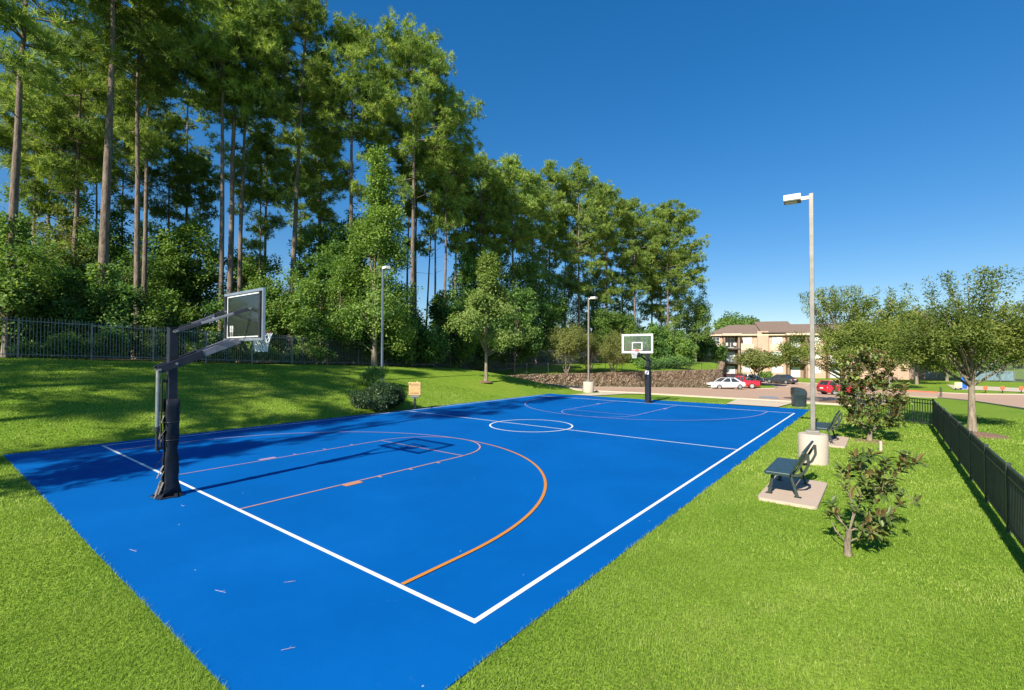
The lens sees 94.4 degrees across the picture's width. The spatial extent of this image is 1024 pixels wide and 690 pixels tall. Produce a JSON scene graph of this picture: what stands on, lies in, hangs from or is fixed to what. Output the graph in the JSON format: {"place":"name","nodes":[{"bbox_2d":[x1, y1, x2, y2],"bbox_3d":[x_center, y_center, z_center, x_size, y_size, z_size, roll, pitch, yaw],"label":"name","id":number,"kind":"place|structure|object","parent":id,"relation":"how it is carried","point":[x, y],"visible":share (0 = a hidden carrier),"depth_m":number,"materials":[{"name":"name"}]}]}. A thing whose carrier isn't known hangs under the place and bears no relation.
{"place":"outdoors","nodes":[
{"label":"outdoors","id":0,"kind":"place"},
{"bbox_2d":[0,357,1023,689],"bbox_3d":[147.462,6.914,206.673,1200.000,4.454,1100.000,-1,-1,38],"label":"lawn","id":1,"kind":"structure","parent":0,"point":[500,385],"depth_m":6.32,"materials":[{"name":"plant"}]},
{"bbox_2d":[0,235,62,357],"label":"understory tree","id":2,"kind":"object","parent":1,"relation":"on","point":[14,306],"visible":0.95,"depth_m":23.67,"materials":[{"name":"green plant"}]},
{"bbox_2d":[4,338,62,358],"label":"fence vine","id":3,"kind":"object","parent":1,"relation":"on","point":[33,348],"visible":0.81,"depth_m":21.36,"materials":[{"name":"green plant"}]},
{"bbox_2d":[0,275,82,357],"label":"understory shrub","id":4,"kind":"object","parent":1,"relation":"on","point":[45,299],"visible":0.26,"depth_m":25.18,"materials":[{"name":"green plant"}]},
{"bbox_2d":[0,81,86,263],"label":"pine tree","id":5,"kind":"object","parent":1,"relation":"on","point":[35,205],"visible":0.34,"depth_m":33.56,"materials":[{"name":"green plant"}]},
{"bbox_2d":[0,11,97,239],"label":"pine tree","id":6,"kind":"object","parent":1,"relation":"on","point":[11,76],"visible":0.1,"depth_m":37.45,"materials":[{"name":"green plant"}]},
{"bbox_2d":[0,0,106,357],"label":"pine tree","id":7,"kind":"object","parent":1,"relation":"on","point":[14,16],"visible":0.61,"depth_m":24.77,"materials":[{"name":"green plant"}]},
{"bbox_2d":[18,199,109,305],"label":"understory tree","id":8,"kind":"object","parent":1,"relation":"on","point":[59,238],"visible":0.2,"depth_m":33.15,"materials":[{"name":"green plant"}]},
{"bbox_2d":[43,328,92,358],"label":"fence vine","id":9,"kind":"object","parent":1,"relation":"on","point":[65,343],"visible":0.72,"depth_m":22.23,"materials":[{"name":"green plant"}]},
{"bbox_2d":[0,15,145,301],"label":"pine tree","id":10,"kind":"object","parent":1,"relation":"on","point":[46,116],"visible":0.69,"depth_m":32.58,"materials":[{"name":"green plant"}]},
{"bbox_2d":[30,265,124,358],"bbox_3d":[-24.060,-1.647,26.172,4.778,5.596,3.156,1,-1,-28],"label":"understory shrub","id":11,"kind":"object","parent":1,"relation":"on","point":[69,314],"visible":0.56,"depth_m":25.73,"materials":[{"name":"green plant"}]},
{"bbox_2d":[37,183,133,357],"bbox_3d":[-32.972,-5.735,36.636,6.274,13.836,4.787,1,-1,-31],"label":"understory tree","id":12,"kind":"object","parent":1,"relation":"on","point":[116,215],"visible":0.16,"depth_m":37.06,"materials":[{"name":"green plant"}]},
{"bbox_2d":[52,59,132,234],"bbox_3d":[-32.189,-10.585,37.048,6.108,23.653,5.208,0,-1,28],"label":"pine tree","id":13,"kind":"object","parent":1,"relation":"on","point":[95,95],"visible":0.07,"depth_m":36.82,"materials":[{"name":"green plant"}]},
{"bbox_2d":[84,329,132,359],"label":"fence vine","id":14,"kind":"object","parent":1,"relation":"on","point":[106,347],"visible":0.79,"depth_m":23.66,"materials":[{"name":"green plant"}]},
{"bbox_2d":[79,280,144,358],"bbox_3d":[-22.601,-1.324,27.051,3.091,4.687,4.154,1,-1,-20],"label":"understory shrub","id":15,"kind":"object","parent":1,"relation":"on","point":[128,295],"visible":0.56,"depth_m":26.51,"materials":[{"name":"green plant"}]},
{"bbox_2d":[63,226,161,328],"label":"understory tree","id":16,"kind":"object","parent":1,"relation":"on","point":[127,272],"visible":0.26,"depth_m":34.24,"materials":[{"name":"green plant"}]},
{"bbox_2d":[83,99,159,231],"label":"pine tree","id":17,"kind":"object","parent":1,"relation":"on","point":[127,204],"visible":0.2,"depth_m":40.16,"materials":[{"name":"green plant"}]},
{"bbox_2d":[64,0,197,358],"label":"pine tree","id":18,"kind":"object","parent":1,"relation":"on","point":[105,272],"visible":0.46,"depth_m":27.14,"materials":[{"name":"green plant"}]},
{"bbox_2d":[81,0,188,358],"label":"pine tree","id":19,"kind":"object","parent":1,"relation":"on","point":[161,142],"visible":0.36,"depth_m":33.01,"materials":[{"name":"green plant"}]},
{"bbox_2d":[63,0,220,358],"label":"pine tree","id":20,"kind":"object","parent":1,"relation":"on","point":[151,79],"visible":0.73,"depth_m":30.81,"materials":[{"name":"green plant"}]},
{"bbox_2d":[130,284,170,359],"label":"understory shrub","id":21,"kind":"object","parent":1,"relation":"on","point":[151,315],"visible":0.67,"depth_m":27.58,"materials":[{"name":"green plant"}]},
{"bbox_2d":[125,219,201,324],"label":"understory tree","id":22,"kind":"object","parent":1,"relation":"on","point":[170,258],"visible":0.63,"depth_m":36.23,"materials":[{"name":"green plant"}]},
{"bbox_2d":[124,104,214,243],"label":"pine tree","id":23,"kind":"object","parent":1,"relation":"on","point":[180,167],"visible":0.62,"depth_m":42.93,"materials":[{"name":"green plant"}]},
{"bbox_2d":[149,288,199,355],"bbox_3d":[-20.889,-1.309,29.416,2.947,4.609,2.440,1,-1,-28],"label":"understory shrub","id":24,"kind":"object","parent":1,"relation":"on","point":[167,296],"visible":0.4,"depth_m":29.21,"materials":[{"name":"green plant"}]},
{"bbox_2d":[127,12,224,225],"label":"pine tree","id":25,"kind":"object","parent":1,"relation":"on","point":[193,126],"visible":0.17,"depth_m":45.41,"materials":[{"name":"green plant"}]},
{"bbox_2d":[154,218,226,335],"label":"understory tree","id":26,"kind":"object","parent":1,"relation":"on","point":[208,273],"visible":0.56,"depth_m":38.05,"materials":[{"name":"green plant"}]},
{"bbox_2d":[163,302,221,360],"bbox_3d":[-20.212,-0.651,30.098,3.413,4.123,3.446,0,-1,-11],"label":"understory shrub","id":27,"kind":"object","parent":1,"relation":"on","point":[185,316],"visible":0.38,"depth_m":29.60,"materials":[{"name":"green plant"}]},
{"bbox_2d":[163,153,224,287],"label":"pine tree","id":28,"kind":"object","parent":1,"relation":"on","point":[207,195],"visible":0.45,"depth_m":47.12,"materials":[{"name":"green plant"}]},
{"bbox_2d":[154,0,291,361],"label":"pine tree","id":29,"kind":"object","parent":1,"relation":"on","point":[213,44],"visible":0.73,"depth_m":32.29,"materials":[{"name":"green plant"}]},
{"bbox_2d":[173,0,295,362],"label":"pine tree","id":30,"kind":"object","parent":1,"relation":"on","point":[233,118],"visible":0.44,"depth_m":33.91,"materials":[{"name":"green plant"}]},
{"bbox_2d":[174,0,306,361],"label":"pine tree","id":31,"kind":"object","parent":1,"relation":"on","point":[289,95],"visible":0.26,"depth_m":35.65,"materials":[{"name":"green plant"}]},
{"bbox_2d":[224,235,287,361],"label":"understory tree","id":32,"kind":"object","parent":1,"relation":"on","point":[250,264],"visible":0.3,"depth_m":40.82,"materials":[{"name":"green plant"}]},
{"bbox_2d":[215,130,302,280],"bbox_3d":[-21.328,-8.432,40.145,5.591,20.084,7.302,-1,-1,38],"label":"pine tree","id":33,"kind":"object","parent":1,"relation":"on","point":[253,192],"visible":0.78,"depth_m":39.81,"materials":[{"name":"green plant"}]},
{"bbox_2d":[228,49,308,361],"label":"pine tree","id":34,"kind":"object","parent":1,"relation":"on","point":[269,155],"visible":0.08,"depth_m":44.40,"materials":[{"name":"green plant"}]},
{"bbox_2d":[243,267,306,363],"bbox_3d":[-16.050,-1.965,32.395,3.745,6.738,4.789,0,-1,4],"label":"understory shrub","id":35,"kind":"object","parent":1,"relation":"on","point":[275,304],"visible":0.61,"depth_m":31.63,"materials":[{"name":"green plant"}]},
{"bbox_2d":[247,0,356,354],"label":"pine tree","id":36,"kind":"object","parent":1,"relation":"on","point":[303,28],"visible":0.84,"depth_m":36.04,"materials":[{"name":"green plant"}]},
{"bbox_2d":[277,277,337,364],"bbox_3d":[-13.961,-1.567,32.410,4.387,5.964,4.508,0,-1,-8],"label":"understory shrub","id":37,"kind":"object","parent":1,"relation":"on","point":[306,324],"visible":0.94,"depth_m":31.39,"materials":[{"name":"green plant"}]},
{"bbox_2d":[0,316,614,371],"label":"picket fence","id":38,"kind":"object","parent":1,"relation":"on","point":[327,362],"visible":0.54,"depth_m":26.27,"materials":[{"name":"black metal"}]},
{"bbox_2d":[273,51,349,243],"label":"pine tree","id":39,"kind":"object","parent":1,"relation":"on","point":[293,153],"visible":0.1,"depth_m":45.36,"materials":[{"name":"green plant"}]},
{"bbox_2d":[280,122,360,234],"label":"pine tree","id":40,"kind":"object","parent":1,"relation":"on","point":[324,213],"visible":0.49,"depth_m":42.52,"materials":[{"name":"green plant"}]},
{"bbox_2d":[287,238,358,364],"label":"understory tree","id":41,"kind":"object","parent":1,"relation":"on","point":[322,271],"visible":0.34,"depth_m":35.90,"materials":[{"name":"green plant"}]},
{"bbox_2d":[286,222,359,363],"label":"understory tree","id":42,"kind":"object","parent":1,"relation":"on","point":[307,238],"visible":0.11,"depth_m":38.83,"materials":[{"name":"green plant"}]},
{"bbox_2d":[316,255,368,364],"bbox_3d":[-12.358,-2.292,34.849,3.982,8.532,4.628,-1,-1,37],"label":"understory shrub","id":43,"kind":"object","parent":1,"relation":"on","point":[337,284],"visible":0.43,"depth_m":34.33,"materials":[{"name":"green plant"}]},
{"bbox_2d":[314,206,384,288],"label":"understory tree","id":44,"kind":"object","parent":1,"relation":"on","point":[338,234],"visible":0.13,"depth_m":38.61,"materials":[{"name":"green plant"}]},
{"bbox_2d":[293,11,405,364],"bbox_3d":[-13.093,-12.428,37.943,8.557,28.335,7.799,1,-1,-25],"label":"pine tree","id":45,"kind":"object","parent":1,"relation":"on","point":[358,42],"visible":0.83,"depth_m":37.17,"materials":[{"name":"green plant"}]},
{"bbox_2d":[343,278,397,365],"bbox_3d":[-10.689,-1.893,35.852,4.358,7.033,4.858,1,-1,-33],"label":"understory shrub","id":46,"kind":"object","parent":1,"relation":"on","point":[369,342],"visible":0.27,"depth_m":34.51,"materials":[{"name":"green plant"}]},
{"bbox_2d":[321,143,423,365],"bbox_3d":[-9.452,-6.397,34.118,6.803,15.875,7.017,0,-1,11],"label":"sweetgum tree","id":47,"kind":"object","parent":1,"relation":"on","point":[374,234],"visible":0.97,"depth_m":33.19,"materials":[{"name":"green plant"}]},
{"bbox_2d":[345,380,407,410],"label":"round bush","id":48,"kind":"object","parent":1,"relation":"on","point":[379,395],"visible":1,"depth_m":22.80,"materials":[{"name":"green plant"}]},
{"bbox_2d":[377,306,429,365],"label":"understory shrub","id":49,"kind":"object","parent":1,"relation":"on","point":[410,356],"visible":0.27,"depth_m":36.73,"materials":[{"name":"green plant"}]},
{"bbox_2d":[4,394,809,689],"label":"court","id":50,"kind":"object","parent":1,"relation":"on","point":[443,547],"visible":0.98,"depth_m":8.10,"materials":[{"name":"blue plastic"}]},
{"bbox_2d":[149,287,273,499],"bbox_3d":[-6.220,0.905,10.048,2.028,4.140,1.596,1,-1,-18],"label":"basketball hoop","id":51,"kind":"object","parent":50,"relation":"on","point":[243,312],"visible":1,"depth_m":9.37,"materials":[{"name":"metal"}]},
{"bbox_2d":[622,334,652,402],"bbox_3d":[7.553,1.378,26.904,2.423,3.970,1.715,1,-1,-30],"label":"basketball hoop","id":52,"kind":"object","parent":50,"relation":"on","point":[648,360],"visible":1,"depth_m":27.58,"materials":[{"name":"black paint"}]},
{"bbox_2d":[394,114,429,362],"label":"pine tree","id":53,"kind":"object","parent":1,"relation":"on","point":[418,241],"visible":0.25,"depth_m":47.79,"materials":[{"name":"green plant"}]},
{"bbox_2d":[338,5,486,365],"bbox_3d":[-8.716,-12.548,39.343,11.691,28.764,11.648,-1,-1,38],"label":"pine tree","id":54,"kind":"object","parent":1,"relation":"on","point":[417,51],"visible":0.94,"depth_m":38.16,"materials":[{"name":"green plant"}]},
{"bbox_2d":[403,304,454,366],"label":"understory shrub","id":55,"kind":"object","parent":1,"relation":"on","point":[435,344],"visible":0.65,"depth_m":38.35,"materials":[{"name":"green plant"}]},
{"bbox_2d":[399,133,473,364],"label":"pine tree","id":56,"kind":"object","parent":1,"relation":"on","point":[427,216],"visible":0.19,"depth_m":46.17,"materials":[{"name":"green plant"}]},
{"bbox_2d":[401,94,484,365],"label":"pine tree","id":57,"kind":"object","parent":1,"relation":"on","point":[449,219],"visible":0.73,"depth_m":42.68,"materials":[{"name":"green plant"}]},
{"bbox_2d":[424,289,480,367],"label":"understory shrub","id":58,"kind":"object","parent":1,"relation":"on","point":[467,348],"visible":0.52,"depth_m":40.88,"materials":[{"name":"green plant"}]},
{"bbox_2d":[431,248,480,366],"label":"understory shrub","id":59,"kind":"object","parent":1,"relation":"on","point":[465,273],"visible":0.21,"depth_m":46.82,"materials":[{"name":"green plant"}]},
{"bbox_2d":[436,148,483,344],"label":"pine tree","id":60,"kind":"object","parent":1,"relation":"on","point":[457,238],"visible":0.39,"depth_m":46.99,"materials":[{"name":"green plant"}]},
{"bbox_2d":[454,149,510,287],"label":"pine tree","id":61,"kind":"object","parent":1,"relation":"on","point":[491,214],"visible":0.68,"depth_m":49.84,"materials":[{"name":"green plant"}]},
{"bbox_2d":[450,285,518,371],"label":"understory shrub","id":62,"kind":"object","parent":1,"relation":"on","point":[480,353],"visible":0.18,"depth_m":43.89,"materials":[{"name":"green plant"}]},
{"bbox_2d":[441,249,537,380],"bbox_3d":[-1.492,-2.105,33.414,6.023,9.614,6.626,0,-1,21],"label":"maple tree","id":63,"kind":"object","parent":1,"relation":"on","point":[487,301],"visible":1,"depth_m":32.78,"materials":[{"name":"green plant"}]},
{"bbox_2d":[458,229,528,364],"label":"understory tree","id":64,"kind":"object","parent":1,"relation":"on","point":[507,277],"visible":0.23,"depth_m":50.96,"materials":[{"name":"green plant"}]},
{"bbox_2d":[475,161,518,258],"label":"pine tree","id":65,"kind":"object","parent":1,"relation":"on","point":[486,179],"visible":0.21,"depth_m":53.42,"materials":[{"name":"green plant"}]},
{"bbox_2d":[482,151,542,365],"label":"pine tree","id":66,"kind":"object","parent":1,"relation":"on","point":[521,205],"visible":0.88,"depth_m":51.56,"materials":[{"name":"green plant"}]},
{"bbox_2d":[491,286,546,372],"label":"understory shrub","id":67,"kind":"object","parent":1,"relation":"on","point":[530,347],"visible":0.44,"depth_m":46.22,"materials":[{"name":"green plant"}]},
{"bbox_2d":[514,168,558,363],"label":"pine tree","id":68,"kind":"object","parent":1,"relation":"on","point":[544,195],"visible":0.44,"depth_m":56.47,"materials":[{"name":"green plant"}]},
{"bbox_2d":[507,251,568,364],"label":"understory tree","id":69,"kind":"object","parent":1,"relation":"on","point":[530,279],"visible":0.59,"depth_m":54.33,"materials":[{"name":"green plant"}]},
{"bbox_2d":[537,159,574,362],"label":"pine tree","id":70,"kind":"object","parent":1,"relation":"on","point":[554,177],"visible":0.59,"depth_m":63.63,"materials":[{"name":"green plant"}]},
{"bbox_2d":[537,259,593,358],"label":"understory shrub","id":71,"kind":"object","parent":1,"relation":"on","point":[569,295],"visible":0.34,"depth_m":66.11,"materials":[{"name":"green plant"}]},
{"bbox_2d":[543,322,591,372],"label":"crape myrtle","id":72,"kind":"object","parent":1,"relation":"on","point":[573,337],"visible":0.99,"depth_m":47.38,"materials":[{"name":"green plant"}]},
{"bbox_2d":[538,156,614,361],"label":"pine tree","id":73,"kind":"object","parent":1,"relation":"on","point":[579,173],"visible":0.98,"depth_m":63.38,"materials":[{"name":"green plant"}]},
{"bbox_2d":[573,332,614,372],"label":"crape myrtle","id":74,"kind":"object","parent":1,"relation":"on","point":[593,350],"visible":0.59,"depth_m":50.36,"materials":[{"name":"green plant"}]},
{"bbox_2d":[574,308,615,361],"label":"understory shrub","id":75,"kind":"object","parent":1,"relation":"on","point":[602,320],"visible":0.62,"depth_m":63.82,"materials":[{"name":"green plant"}]},
{"bbox_2d":[572,272,622,350],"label":"understory shrub","id":76,"kind":"object","parent":1,"relation":"on","point":[584,304],"visible":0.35,"depth_m":71.26,"materials":[{"name":"green plant"}]},
{"bbox_2d":[580,180,641,343],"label":"pine tree","id":77,"kind":"object","parent":1,"relation":"on","point":[613,243],"visible":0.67,"depth_m":66.40,"materials":[{"name":"green plant"}]},
{"bbox_2d":[592,329,638,371],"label":"crape myrtle","id":78,"kind":"object","parent":1,"relation":"on","point":[620,357],"visible":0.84,"depth_m":51.41,"materials":[{"name":"green plant"}]},
{"bbox_2d":[507,362,725,387],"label":"retaining wall","id":79,"kind":"structure","parent":1,"relation":"on","point":[686,378],"depth_m":53.23,"materials":[{"name":"stone"}]},
{"bbox_2d":[608,309,639,361],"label":"understory shrub","id":80,"kind":"object","parent":1,"relation":"on","point":[626,326],"visible":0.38,"depth_m":65.85,"materials":[{"name":"green plant"}]},
{"bbox_2d":[610,196,670,361],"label":"pine tree","id":81,"kind":"object","parent":1,"relation":"on","point":[641,221],"visible":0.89,"depth_m":69.32,"materials":[{"name":"green plant"}]},
{"bbox_2d":[623,321,675,360],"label":"understory shrub","id":82,"kind":"object","parent":1,"relation":"on","point":[646,340],"visible":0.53,"depth_m":66.72,"materials":[{"name":"green plant"}]},
{"bbox_2d":[628,230,694,330],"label":"pine tree","id":83,"kind":"object","parent":1,"relation":"on","point":[663,272],"visible":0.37,"depth_m":75.58,"materials":[{"name":"green plant"}]},
{"bbox_2d":[625,198,710,330],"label":"pine tree","id":84,"kind":"object","parent":1,"relation":"on","point":[668,212],"visible":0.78,"depth_m":71.79,"materials":[{"name":"green plant"}]},
{"bbox_2d":[653,326,697,359],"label":"understory shrub","id":85,"kind":"object","parent":1,"relation":"on","point":[680,345],"visible":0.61,"depth_m":68.86,"materials":[{"name":"green plant"}]},
{"bbox_2d":[653,269,707,338],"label":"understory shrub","id":86,"kind":"object","parent":1,"relation":"on","point":[679,325],"visible":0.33,"depth_m":78.37,"materials":[{"name":"green plant"}]},
{"bbox_2d":[679,298,714,361],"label":"understory shrub","id":87,"kind":"object","parent":1,"relation":"on","point":[700,314],"visible":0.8,"depth_m":75.63,"materials":[{"name":"green plant"}]},
{"bbox_2d":[689,337,728,362],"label":"shade tree","id":88,"kind":"object","parent":1,"relation":"on","point":[703,350],"visible":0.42,"depth_m":81.04,"materials":[{"name":"green plant"}]},
{"bbox_2d":[758,476,826,509],"bbox_3d":[5.823,3.060,9.792,1.000,0.165,2.150,-1,-1,38],"label":"concrete pad","id":89,"kind":"object","parent":1,"relation":"on","point":[811,494],"visible":0.59,"depth_m":9.50,"materials":[{"name":"beige concrete"}]},
{"bbox_2d":[764,440,816,498],"bbox_3d":[5.794,2.517,9.827,0.770,0.930,1.585,-1,-1,38],"label":"park bench","id":90,"kind":"object","parent":89,"relation":"on","point":[780,467],"visible":1,"depth_m":9.50,"materials":[{"name":"metal"}]},
{"bbox_2d":[783,193,828,465],"bbox_3d":[7.828,-0.431,12.646,0.970,7.235,0.680,-1,-1,34],"label":"street lamp","id":91,"kind":"object","parent":1,"relation":"on","point":[818,438],"visible":0.88,"depth_m":12.51,"materials":[{"name":"concrete"}]},
{"bbox_2d":[707,321,938,379],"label":"apartment building","id":92,"kind":"structure","parent":1,"relation":"on","point":[765,335],"depth_m":96.57,"materials":[{"name":"beige paint"}]},
{"bbox_2d":[775,284,912,390],"bbox_3d":[21.171,-0.057,29.933,7.556,7.659,6.744,0,-1,13],"label":"oak tree","id":93,"kind":"object","parent":1,"relation":"on","point":[878,338],"visible":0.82,"depth_m":29.46,"materials":[{"name":"green plant"}]},
{"bbox_2d":[854,438,887,443],"bbox_3d":[11.822,3.197,15.699,1.500,0.100,1.485,-1,-1,38],"label":"mulch ring","id":94,"kind":"object","parent":1,"relation":"on","point":[862,439],"visible":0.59,"depth_m":15.58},
{"bbox_2d":[831,346,912,440],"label":"magnolia tree","id":95,"kind":"object","parent":94,"relation":"on","point":[892,402],"visible":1,"depth_m":15.50,"materials":[{"name":"green plant"}]},
{"bbox_2d":[821,447,930,556],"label":"magnolia tree","id":96,"kind":"object","parent":1,"relation":"on","point":[878,528],"visible":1,"depth_m":6.66,"materials":[{"name":"green plant"}]},
{"bbox_2d":[841,296,932,387],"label":"oak tree","id":97,"kind":"object","parent":1,"relation":"on","point":[908,316],"visible":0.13,"depth_m":61.96,"materials":[{"name":"green plant"}]},
{"bbox_2d":[854,393,1023,547],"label":"picket fence","id":98,"kind":"object","parent":1,"relation":"on","point":[996,478],"visible":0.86,"depth_m":9.19,"materials":[{"name":"black metal"}]},
{"bbox_2d":[880,264,1023,431],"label":"oak tree","id":99,"kind":"object","parent":1,"relation":"on","point":[934,338],"visible":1,"depth_m":16.88,"materials":[{"name":"green plant"}]},
{"bbox_2d":[909,363,1023,381],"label":"field fence","id":100,"kind":"object","parent":1,"relation":"on","point":[1006,375],"visible":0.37,"depth_m":78.43,"materials":[{"name":"grey metal"}]},
{"bbox_2d":[0,0,1023,356],"label":"sky","id":101,"kind":"structure","parent":0,"point":[902,120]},
{"bbox_2d":[755,385,775,387],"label":"lawn island","id":102,"kind":"structure","parent":0,"point":[765,386],"depth_m":66.44,"materials":[{"name":"plant"}]},
{"bbox_2d":[732,347,785,379],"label":"parking tree","id":103,"kind":"object","parent":102,"relation":"on","point":[756,359],"visible":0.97,"depth_m":66.01,"materials":[{"name":"green plant"}]},
{"bbox_2d":[572,382,1023,406],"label":"parking lot","id":104,"kind":"structure","parent":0,"point":[781,391],"depth_m":47.89,"materials":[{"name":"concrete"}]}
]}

